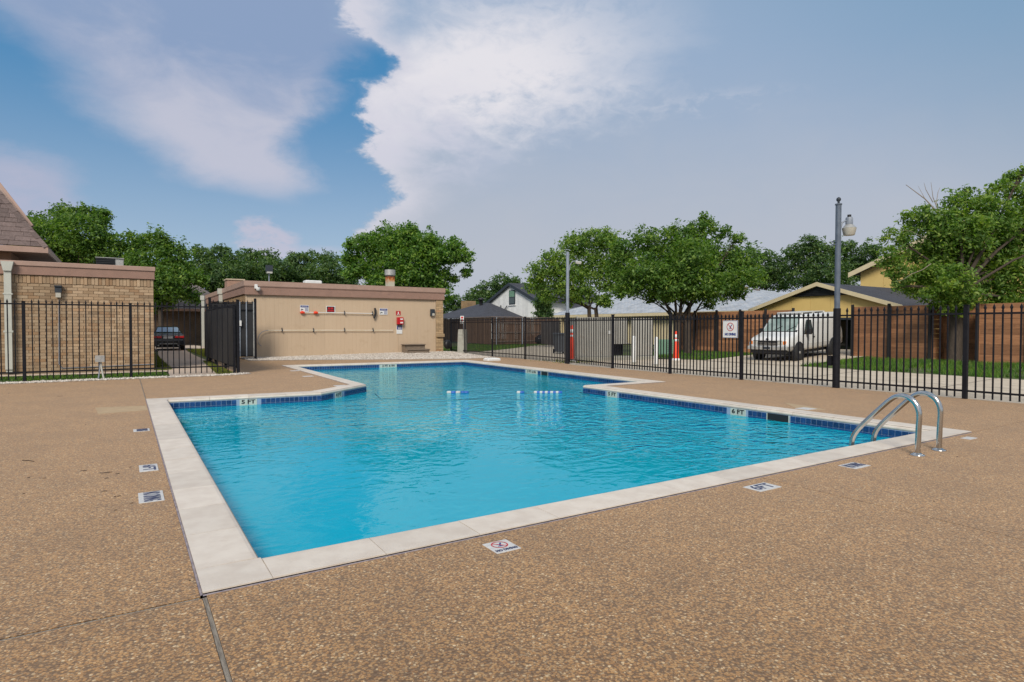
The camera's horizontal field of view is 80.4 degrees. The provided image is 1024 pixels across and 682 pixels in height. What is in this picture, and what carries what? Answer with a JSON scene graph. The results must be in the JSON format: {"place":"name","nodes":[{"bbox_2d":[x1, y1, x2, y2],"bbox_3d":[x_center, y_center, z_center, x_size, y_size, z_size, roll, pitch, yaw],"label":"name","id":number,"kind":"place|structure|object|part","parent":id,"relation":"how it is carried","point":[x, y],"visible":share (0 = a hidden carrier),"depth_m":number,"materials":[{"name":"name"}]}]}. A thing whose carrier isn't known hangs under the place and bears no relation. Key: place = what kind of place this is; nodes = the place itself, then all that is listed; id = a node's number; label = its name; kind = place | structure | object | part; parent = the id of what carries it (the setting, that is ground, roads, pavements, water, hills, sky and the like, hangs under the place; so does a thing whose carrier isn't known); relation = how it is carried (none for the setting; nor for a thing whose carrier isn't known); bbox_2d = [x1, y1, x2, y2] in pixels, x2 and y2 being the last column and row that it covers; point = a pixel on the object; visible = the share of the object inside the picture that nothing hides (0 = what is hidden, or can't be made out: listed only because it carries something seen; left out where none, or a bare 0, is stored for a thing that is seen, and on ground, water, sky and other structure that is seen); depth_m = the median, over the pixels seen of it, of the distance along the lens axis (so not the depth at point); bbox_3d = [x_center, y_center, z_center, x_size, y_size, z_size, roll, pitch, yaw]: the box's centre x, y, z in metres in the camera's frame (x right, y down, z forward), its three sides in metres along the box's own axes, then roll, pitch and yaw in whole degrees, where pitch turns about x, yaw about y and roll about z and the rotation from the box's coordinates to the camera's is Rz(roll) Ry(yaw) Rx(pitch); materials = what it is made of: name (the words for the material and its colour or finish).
{"place":"outdoors","nodes":[
{"label":"outdoors","id":0,"kind":"place"},
{"bbox_2d":[0,183,61,262],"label":"mansard roof building","id":1,"kind":"structure","parent":0,"point":[17,230],"depth_m":20.67,"materials":[{"name":"brown"}]},
{"bbox_2d":[0,260,154,374],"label":"brick building","id":2,"kind":"structure","parent":0,"point":[42,282],"depth_m":20.29,"materials":[{"name":"brown brick"}]},
{"bbox_2d":[95,257,123,265],"bbox_3d":[-16.004,-2.835,24.127,0.940,0.895,0.900,-1,2,-33],"label":"rooftop unit","id":3,"kind":"object","parent":2,"relation":"on","point":[108,261],"visible":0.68,"depth_m":23.76,"materials":[{"name":"metal"}]},
{"bbox_2d":[0,370,166,376],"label":"cross walk","id":4,"kind":"structure","parent":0,"point":[83,373],"depth_m":19.66,"materials":[{"name":"concrete"}]},
{"bbox_2d":[0,371,168,381],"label":"grass","id":5,"kind":"structure","parent":0,"point":[57,376],"depth_m":18.27,"materials":[{"name":"green plant"}]},
{"bbox_2d":[0,372,250,383],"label":"gravel","id":6,"kind":"structure","parent":0,"point":[96,379],"depth_m":17.15,"materials":[{"name":"beige gravel"}]},
{"bbox_2d":[95,355,104,378],"bbox_3d":[-11.527,0.757,16.953,0.222,0.709,0.135,-1,2,-33],"label":"utility post","id":7,"kind":"object","parent":6,"relation":"on","point":[100,359],"visible":0.81,"depth_m":16.95,"materials":[{"name":"metal"}]},
{"bbox_2d":[154,345,204,350],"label":"curb","id":8,"kind":"structure","parent":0,"point":[188,346],"depth_m":44.22,"materials":[{"name":"concrete"}]},
{"bbox_2d":[154,326,183,349],"bbox_3d":[-22.861,-0.207,40.193,1.926,1.527,4.840,-1,2,-31],"label":"parked car","id":9,"kind":"object","parent":8,"relation":"on","point":[170,337],"visible":0.61,"depth_m":38.41,"materials":[{"name":"black paint"}]},
{"bbox_3d":[-22.153,-0.733,38.997,1.360,0.304,0.537,-1,2,-31],"label":"rear window","id":10,"kind":"part","parent":9,"relation":"part of","materials":[{"name":"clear glass"}]},
{"bbox_2d":[158,348,215,375],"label":"concrete walk","id":11,"kind":"structure","parent":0,"point":[176,360],"depth_m":25.70,"materials":[{"name":"grey concrete"}]},
{"bbox_2d":[200,269,444,357],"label":"pool house","id":12,"kind":"structure","parent":0,"point":[278,304],"depth_m":31.23,"materials":[{"name":"beige paint"}]},
{"bbox_2d":[224,278,244,293],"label":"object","id":13,"kind":"object","parent":12,"relation":"on","point":[229,282],"visible":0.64,"depth_m":33.53,"materials":[{"name":"beige brick"}]},
{"bbox_2d":[254,284,259,291],"bbox_3d":[-12.083,-2.512,28.732,0.193,0.350,0.284,-6,6,-78],"label":"security camera","id":14,"kind":"object","parent":12,"relation":"attached to","point":[256,287],"visible":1,"depth_m":28.67,"materials":[{"name":"white paint"}]},
{"bbox_2d":[265,265,272,280],"bbox_3d":[-12.265,-3.173,30.603,0.300,1.287,0.300,-1,2,-33],"label":"roof floodlight","id":15,"kind":"object","parent":12,"relation":"on","point":[269,269],"visible":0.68,"depth_m":30.51,"materials":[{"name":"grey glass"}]},
{"bbox_2d":[300,305,308,311],"bbox_3d":[-10.323,-1.622,30.122,0.422,0.328,0.029,-1,2,-33],"label":"notice sign","id":16,"kind":"object","parent":12,"relation":"attached to","point":[304,308],"visible":1,"depth_m":30.12,"materials":[{"name":"white paint"}]},
{"bbox_2d":[257,328,392,345],"bbox_3d":[-9.281,-0.228,30.753,6.825,0.889,0.098,-1,2,-33],"label":"life hook","id":17,"kind":"object","parent":12,"relation":"attached to","point":[313,330],"visible":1,"depth_m":30.52,"materials":[{"name":"silver metal"}]},
{"bbox_2d":[326,306,334,311],"bbox_3d":[-9.223,-1.609,30.826,0.455,0.335,0.028,-1,2,-33],"label":"red print sign","id":18,"kind":"object","parent":12,"relation":"attached to","point":[330,308],"visible":1,"depth_m":30.81,"materials":[{"name":"white paint"}]},
{"bbox_2d":[300,308,376,318],"bbox_3d":[-8.821,-1.441,30.999,3.911,0.573,0.153,-1,2,-32],"label":"pool broom","id":19,"kind":"object","parent":12,"relation":"attached to","point":[316,312],"visible":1,"depth_m":31.00,"materials":[{"name":"white paint"}]},
{"bbox_2d":[379,308,387,314],"bbox_3d":[-6.859,-1.574,32.337,0.445,0.340,0.029,-1,2,-33],"label":"notice sign","id":20,"kind":"object","parent":12,"relation":"attached to","point":[383,311],"visible":1,"depth_m":32.33,"materials":[{"name":"white paint"}]},
{"bbox_2d":[396,326,401,333],"bbox_3d":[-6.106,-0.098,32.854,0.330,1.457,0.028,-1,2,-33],"label":"rules sign","id":21,"kind":"object","parent":12,"relation":"attached to","point":[398,329],"visible":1,"depth_m":32.82,"materials":[{"name":"white paint"}]},
{"bbox_2d":[397,317,403,325],"bbox_3d":[-6.049,-1.060,32.761,0.344,0.447,0.204,-1,2,-33],"label":"phone box","id":22,"kind":"object","parent":12,"relation":"attached to","point":[400,321],"visible":1,"depth_m":32.68,"materials":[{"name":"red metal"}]},
{"bbox_2d":[430,309,434,315],"bbox_3d":[-4.435,-1.588,33.806,0.240,0.380,0.140,-1,2,-33],"label":"wall lamp","id":23,"kind":"object","parent":12,"relation":"attached to","point":[432,312],"visible":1,"depth_m":33.75,"materials":[{"name":"black metal"}]},
{"bbox_2d":[241,351,495,360],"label":"gravel","id":24,"kind":"structure","parent":0,"point":[392,355],"depth_m":29.47,"materials":[{"name":"white gravel"}]},
{"bbox_2d":[401,344,429,352],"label":"wooden steps","id":25,"kind":"structure","parent":24,"relation":"on","point":[413,348],"depth_m":32.62,"materials":[{"name":"brown wood"}]},
{"bbox_2d":[0,339,901,430],"bbox_3d":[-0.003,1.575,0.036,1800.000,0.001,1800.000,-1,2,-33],"label":"ground","id":26,"kind":"structure","parent":0,"point":[454,344],"depth_m":30.72,"materials":[{"name":"soil"}]},
{"bbox_2d":[12,198,131,263],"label":"tree","id":27,"kind":"object","parent":26,"relation":"on","point":[63,242],"visible":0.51,"depth_m":44.64,"materials":[{"name":"green plant"}]},
{"bbox_2d":[94,222,212,325],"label":"tree","id":28,"kind":"object","parent":26,"relation":"on","point":[175,276],"visible":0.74,"depth_m":45.83,"materials":[{"name":"green plant"}]},
{"bbox_2d":[154,353,170,369],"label":"grass","id":29,"kind":"structure","parent":26,"relation":"on","point":[159,361],"depth_m":24.47,"materials":[{"name":"green plant"}]},
{"bbox_2d":[153,285,209,344],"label":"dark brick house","id":30,"kind":"structure","parent":26,"relation":"on","point":[187,327],"depth_m":50.36,"materials":[{"name":"brown brick"}]},
{"bbox_2d":[186,348,205,357],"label":"grass","id":31,"kind":"structure","parent":26,"relation":"on","point":[198,351],"depth_m":36.70,"materials":[{"name":"green plant"}]},
{"bbox_2d":[203,360,232,373],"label":"grass","id":32,"kind":"structure","parent":26,"relation":"on","point":[209,363],"depth_m":20.90,"materials":[{"name":"green plant"}]},
{"bbox_2d":[204,299,239,372],"bbox_3d":[-11.052,-0.202,22.875,0.163,2.408,8.655,-1,2,-33],"label":"privacy fence","id":33,"kind":"object","parent":26,"relation":"on","point":[230,333],"visible":0.67,"depth_m":21.40,"materials":[{"name":"black metal"}]},
{"bbox_2d":[190,243,254,292],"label":"tree","id":34,"kind":"object","parent":26,"relation":"on","point":[225,267],"visible":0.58,"depth_m":58.53,"materials":[{"name":"green plant"}]},
{"bbox_2d":[234,246,307,282],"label":"tree","id":35,"kind":"object","parent":26,"relation":"on","point":[281,271],"visible":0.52,"depth_m":64.47,"materials":[{"name":"green plant"}]},
{"bbox_2d":[283,249,361,284],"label":"tree","id":36,"kind":"object","parent":26,"relation":"on","point":[327,270],"visible":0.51,"depth_m":66.70,"materials":[{"name":"green plant"}]},
{"bbox_2d":[337,219,475,304],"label":"tree","id":37,"kind":"object","parent":26,"relation":"on","point":[407,250],"visible":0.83,"depth_m":54.05,"materials":[{"name":"green plant"}]},
{"bbox_2d":[443,298,522,338],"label":"charcoal roof house","id":38,"kind":"structure","parent":26,"relation":"on","point":[473,309],"depth_m":81.57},
{"bbox_2d":[443,270,523,313],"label":"tree","id":39,"kind":"object","parent":26,"relation":"on","point":[482,292],"visible":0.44,"depth_m":116.74,"materials":[{"name":"green plant"}]},
{"bbox_2d":[443,343,547,351],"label":"grass","id":40,"kind":"structure","parent":26,"relation":"on","point":[477,347],"depth_m":46.55,"materials":[{"name":"green plant"}]},
{"bbox_2d":[485,280,599,318],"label":"white house","id":41,"kind":"structure","parent":26,"relation":"on","point":[514,298],"depth_m":80.48,"materials":[{"name":"grey paint"}]},
{"bbox_2d":[509,290,514,304],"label":"window","id":42,"kind":"structure","parent":41,"relation":"in","point":[511,292],"depth_m":81.49,"materials":[{"name":"green glass"}]},
{"bbox_2d":[530,283,555,316],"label":"narrow conifer","id":43,"kind":"object","parent":26,"relation":"on","point":[544,309],"visible":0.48,"depth_m":55.72,"materials":[{"name":"green plant"}]},
{"bbox_2d":[520,225,635,316],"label":"tree","id":44,"kind":"object","parent":26,"relation":"on","point":[579,274],"visible":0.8,"depth_m":42.39,"materials":[{"name":"green plant"}]},
{"bbox_2d":[553,288,784,344],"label":"pale roof house","id":45,"kind":"structure","parent":26,"relation":"on","point":[628,307],"depth_m":52.48,"materials":[{"name":"grey"}]},
{"bbox_2d":[673,308,794,352],"bbox_3d":[11.595,-0.426,32.445,0.199,2.500,7.600,-1,2,-33],"label":"board fence","id":46,"kind":"object","parent":26,"relation":"on","point":[752,313],"visible":0.26,"depth_m":32.84,"materials":[{"name":"wood"}]},
{"bbox_2d":[745,247,791,292],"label":"tree","id":47,"kind":"object","parent":26,"relation":"on","point":[769,265],"visible":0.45,"depth_m":76.05,"materials":[{"name":"green plant"}]},
{"bbox_2d":[776,233,887,289],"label":"tree","id":48,"kind":"object","parent":26,"relation":"on","point":[822,270],"visible":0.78,"depth_m":71.06,"materials":[{"name":"green plant"}]},
{"bbox_2d":[848,227,1023,302],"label":"yellow upper house","id":49,"kind":"structure","parent":26,"relation":"on","point":[869,274],"depth_m":40.61,"materials":[{"name":"yellow paint"}]},
{"bbox_2d":[850,301,1023,363],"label":"board fence","id":50,"kind":"object","parent":26,"relation":"on","point":[998,334],"visible":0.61,"depth_m":24.59,"materials":[{"name":"brown wood"}]},
{"bbox_2d":[483,358,500,360],"bbox_3d":[-0.895,0.816,27.123,0.680,0.115,0.440,-1,2,-33],"label":"skimmer box","id":51,"kind":"object","parent":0,"point":[491,359],"visible":1,"depth_m":26.94,"materials":[{"name":"white paint"}]},
{"bbox_2d":[0,356,1023,681],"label":"pool deck","id":52,"kind":"structure","parent":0,"point":[898,564],"depth_m":3.62,"materials":[{"name":"concrete"}]},
{"bbox_2d":[0,299,235,380],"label":"iron fence","id":53,"kind":"object","parent":52,"relation":"on","point":[23,304],"visible":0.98,"depth_m":17.47,"materials":[{"name":"black metal"}]},
{"bbox_2d":[133,428,149,431],"bbox_3d":[-5.349,1.286,8.745,0.200,0.008,0.240,-1,2,-33],"label":"deck marker tile","id":54,"kind":"object","parent":52,"relation":"on","point":[140,430],"visible":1,"depth_m":8.70,"materials":[{"name":"white tile"}]},
{"bbox_2d":[139,464,158,471],"bbox_3d":[-3.849,1.343,6.416,0.170,0.008,0.350,-1,2,-33],"label":"deck marker tile","id":55,"kind":"object","parent":52,"relation":"on","point":[148,467],"visible":1,"depth_m":6.41,"materials":[{"name":"white tile"}]},
{"bbox_2d":[138,490,164,503],"bbox_3d":[-3.175,1.369,5.328,0.190,0.008,0.370,-1,2,-33],"label":"deck marker tile","id":56,"kind":"object","parent":52,"relation":"on","point":[148,497],"visible":1,"depth_m":5.32,"materials":[{"name":"white tile"}]},
{"bbox_2d":[208,297,256,361],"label":"service gate","id":57,"kind":"structure","parent":52,"relation":"on","point":[248,325],"depth_m":27.47,"materials":[{"name":"black metal"}]},
{"bbox_2d":[443,340,451,348],"bbox_3d":[-3.732,0.341,34.232,0.752,0.803,0.390,-1,2,-33],"label":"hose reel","id":58,"kind":"object","parent":52,"relation":"on","point":[447,344],"visible":0.88,"depth_m":34.15,"materials":[{"name":"black plastic"}]},
{"bbox_2d":[457,329,466,352],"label":"concrete pillar","id":59,"kind":"structure","parent":52,"relation":"on","point":[462,340],"depth_m":33.34,"materials":[{"name":"beige concrete"}]},
{"bbox_2d":[482,539,520,553],"bbox_3d":[-0.071,1.402,4.137,0.190,0.008,0.200,-1,2,-33],"label":"deck marker tile","id":60,"kind":"object","parent":52,"relation":"on","point":[500,546],"visible":1,"depth_m":4.13,"materials":[{"name":"white tile"}]},
{"bbox_2d":[450,317,564,362],"bbox_3d":[-0.579,-0.162,30.003,0.244,2.038,11.112,-1,2,-32],"label":"iron fence","id":61,"kind":"object","parent":52,"relation":"on","point":[471,336],"visible":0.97,"depth_m":28.84,"materials":[{"name":"black metal"}]},
{"bbox_2d":[146,360,970,597],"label":"swimming pool","id":62,"kind":"structure","parent":52,"relation":"in","point":[224,555],"depth_m":5.78,"materials":[{"name":"paint"}]},
{"bbox_2d":[173,365,889,558],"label":"pool water","id":63,"kind":"structure","parent":62,"relation":"in","point":[371,461],"depth_m":8.40,"materials":[{"name":"blue liquid"}]},
{"bbox_2d":[385,391,586,399],"bbox_3d":[-0.723,1.329,14.658,5.372,0.084,1.636,0,1,-3],"label":"float line","id":64,"kind":"object","parent":63,"relation":"on","point":[517,392],"visible":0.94,"depth_m":15.38,"materials":[{"name":"white plastic"}]},
{"bbox_2d":[568,311,832,385],"bbox_3d":[5.034,0.089,20.007,0.394,2.018,11.375,-1,2,-30],"label":"iron fence","id":65,"kind":"object","parent":52,"relation":"on","point":[741,354],"visible":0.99,"depth_m":18.60,"materials":[{"name":"black metal"}]},
{"bbox_2d":[723,320,737,337],"bbox_3d":[6.334,-0.344,17.575,0.009,0.505,0.514,-1,2,-33],"label":"no diving sign","id":66,"kind":"object","parent":65,"relation":"attached to","point":[730,328],"visible":1,"depth_m":17.57,"materials":[{"name":"white paint"}]},
{"bbox_2d":[743,482,780,491],"bbox_3d":[2.352,1.371,5.691,0.320,0.008,0.190,-1,2,-33],"label":"deck marker tile","id":67,"kind":"object","parent":52,"relation":"on","point":[761,487],"visible":1,"depth_m":5.67,"materials":[{"name":"white tile"}]},
{"bbox_2d":[795,407,814,409],"bbox_3d":[5.435,1.251,11.198,0.300,0.006,0.260,-1,2,-33],"label":"deck marker tile","id":68,"kind":"object","parent":52,"relation":"on","point":[805,408],"visible":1,"depth_m":11.20,"materials":[{"name":"white tile"}]},
{"bbox_2d":[831,197,841,387],"bbox_3d":[8.081,-1.175,15.080,0.169,4.785,0.204,-1,2,-33],"label":"lamp pole","id":69,"kind":"object","parent":52,"relation":"on","point":[836,339],"visible":0.91,"depth_m":15.02,"materials":[{"name":"black metal"}]},
{"bbox_2d":[841,214,856,235],"bbox_3d":[8.350,-2.876,15.017,0.364,0.510,0.325,-1,2,-33],"label":"area light","id":70,"kind":"object","parent":69,"relation":"attached to","point":[849,228],"visible":1,"depth_m":14.95,"materials":[{"name":"white glass"}]},
{"bbox_2d":[838,462,870,468],"bbox_3d":[3.722,1.353,6.582,0.300,0.008,0.190,-1,2,-33],"label":"deck marker tile","id":71,"kind":"object","parent":52,"relation":"on","point":[853,465],"visible":1,"depth_m":6.57,"materials":[{"name":"white tile"}]},
{"bbox_2d":[849,391,946,456],"bbox_3d":[4.801,1.552,7.600,0.696,1.865,0.908,-1,2,-33],"label":"pool ladder","id":72,"kind":"object","parent":52,"relation":"attached to","point":[895,411],"visible":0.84,"depth_m":7.41,"materials":[{"name":"silver metal"}]},
{"bbox_2d":[840,303,1023,401],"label":"iron fence","id":73,"kind":"object","parent":52,"relation":"on","point":[964,390],"visible":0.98,"depth_m":13.19,"materials":[{"name":"black metal"}]},
{"bbox_2d":[961,436,975,439],"bbox_3d":[6.214,1.321,8.236,0.220,0.006,0.120,-1,2,-33],"label":"deck marker tile","id":74,"kind":"object","parent":52,"relation":"on","point":[969,438],"visible":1,"depth_m":8.21,"materials":[{"name":"white tile"}]},
{"bbox_2d":[0,0,1023,318],"label":"sky","id":75,"kind":"structure","parent":0,"point":[506,128],"materials":[{"name":"blue"}]},
{"bbox_2d":[614,349,752,360],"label":"grass bank","id":76,"kind":"structure","parent":0,"point":[664,357],"depth_m":31.72,"materials":[{"name":"plant"}]},
{"bbox_2d":[659,339,673,354],"bbox_3d":[8.101,0.359,31.955,0.840,0.880,0.615,0,1,11],"label":"utility cabinet","id":77,"kind":"object","parent":76,"relation":"on","point":[665,346],"visible":0.28,"depth_m":31.68,"materials":[{"name":"metal"}]},
{"bbox_2d":[600,210,771,352],"bbox_3d":[9.818,-3.257,33.381,9.807,8.170,6.926,0,1,2],"label":"tree","id":78,"kind":"object","parent":76,"relation":"on","point":[696,267],"visible":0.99,"depth_m":32.52,"materials":[{"name":"green plant"}]},
{"bbox_2d":[748,282,938,352],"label":"yellow garage house","id":79,"kind":"structure","parent":76,"relation":"on","point":[816,296],"depth_m":34.13,"materials":[{"name":"yellow paint"}]},
{"bbox_2d":[840,320,850,348],"bbox_3d":[20.343,-0.392,36.047,0.100,1.800,7.550,-1,2,-33],"label":"door","id":80,"kind":"structure","parent":79,"relation":"in","point":[843,322],"depth_m":36.42,"materials":[{"name":"brown"}]},
{"bbox_2d":[476,345,1023,403],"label":"alley","id":81,"kind":"structure","parent":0,"point":[997,385],"depth_m":18.57,"materials":[{"name":"concrete"}]},
{"bbox_2d":[460,316,465,328],"bbox_3d":[-2.742,-0.327,34.144,0.340,2.170,0.071,0,1,0],"label":"sign post","id":82,"kind":"object","parent":81,"relation":"on","point":[462,318],"visible":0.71,"depth_m":34.09,"materials":[{"name":"metal"}]},
{"bbox_2d":[443,316,560,344],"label":"picket fence","id":83,"kind":"object","parent":81,"relation":"on","point":[446,327],"visible":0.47,"depth_m":53.20,"materials":[{"name":"brown wood"}]},
{"bbox_2d":[552,333,563,352],"bbox_3d":[2.778,0.118,34.801,0.740,1.170,0.917,0,1,-17],"label":"wheeled bin","id":84,"kind":"object","parent":81,"relation":"on","point":[558,342],"visible":0.41,"depth_m":34.49,"materials":[{"name":"grey plastic"}]},
{"bbox_2d":[538,359,594,362],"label":"weeds","id":85,"kind":"object","parent":81,"relation":"on","point":[570,361],"visible":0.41,"depth_m":26.06,"materials":[{"name":"green plant"}]},
{"bbox_2d":[570,325,575,361],"bbox_3d":[2.661,0.110,26.828,0.340,1.614,0.340,-1,2,-33],"label":"delineator","id":86,"kind":"object","parent":81,"relation":"on","point":[572,344],"visible":0.41,"depth_m":26.75,"materials":[{"name":"orange plastic"}]},
{"bbox_2d":[565,252,581,363],"bbox_3d":[2.538,-1.349,25.096,0.671,4.650,0.191,0,1,0],"label":"lamp pole","id":87,"kind":"object","parent":81,"relation":"on","point":[567,337],"visible":0.85,"depth_m":25.03,"materials":[{"name":"black metal"}]},
{"bbox_2d":[570,317,653,360],"bbox_3d":[4.623,-0.119,28.772,4.218,2.030,1.882,0,1,-21],"label":"waste enclosure","id":88,"kind":"object","parent":81,"relation":"on","point":[614,339],"visible":0.44,"depth_m":28.06,"materials":[{"name":"grey metal"}]},
{"bbox_2d":[633,336,635,363],"bbox_3d":[5.088,0.380,25.243,0.170,1.196,0.166,-1,2,-33],"label":"bollard","id":89,"kind":"object","parent":81,"relation":"on","point":[633,349],"visible":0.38,"depth_m":25.18,"materials":[{"name":"white metal"}]},
{"bbox_2d":[654,337,657,365],"bbox_3d":[5.695,0.421,23.939,0.170,1.177,0.166,-1,2,-33],"label":"bollard","id":90,"kind":"object","parent":81,"relation":"on","point":[656,350],"visible":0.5,"depth_m":23.88,"materials":[{"name":"white metal"}]},
{"bbox_2d":[672,331,679,359],"bbox_3d":[7.594,0.224,28.030,0.380,1.349,0.380,-1,2,-33],"label":"delineator","id":91,"kind":"object","parent":81,"relation":"on","point":[676,348],"visible":0.57,"depth_m":27.94,"materials":[{"name":"orange plastic"}]},
{"bbox_2d":[708,349,863,365],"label":"driveway","id":92,"kind":"structure","parent":0,"point":[843,353],"depth_m":27.00,"materials":[{"name":"concrete"}]},
{"bbox_2d":[748,311,841,360],"bbox_3d":[12.911,-0.257,27.540,5.170,2.135,2.340,-5,4,-38],"label":"cargo van","id":93,"kind":"object","parent":92,"relation":"on","point":[830,343],"visible":0.66,"depth_m":26.55,"materials":[{"name":"white paint"}]},
{"bbox_3d":[12.876,-0.631,26.388,0.800,0.603,0.110,-5,4,-38],"label":"side window","id":94,"kind":"part","parent":93,"relation":"part of","materials":[{"name":"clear glass"}]},
{"bbox_2d":[801,355,1023,379],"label":"grass bank","id":95,"kind":"structure","parent":0,"point":[919,372],"depth_m":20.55,"materials":[{"name":"plant"}]},
{"bbox_2d":[872,163,1023,360],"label":"tree","id":96,"kind":"object","parent":95,"relation":"on","point":[959,268],"visible":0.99,"depth_m":23.79,"materials":[{"name":"green plant"}]}
]}

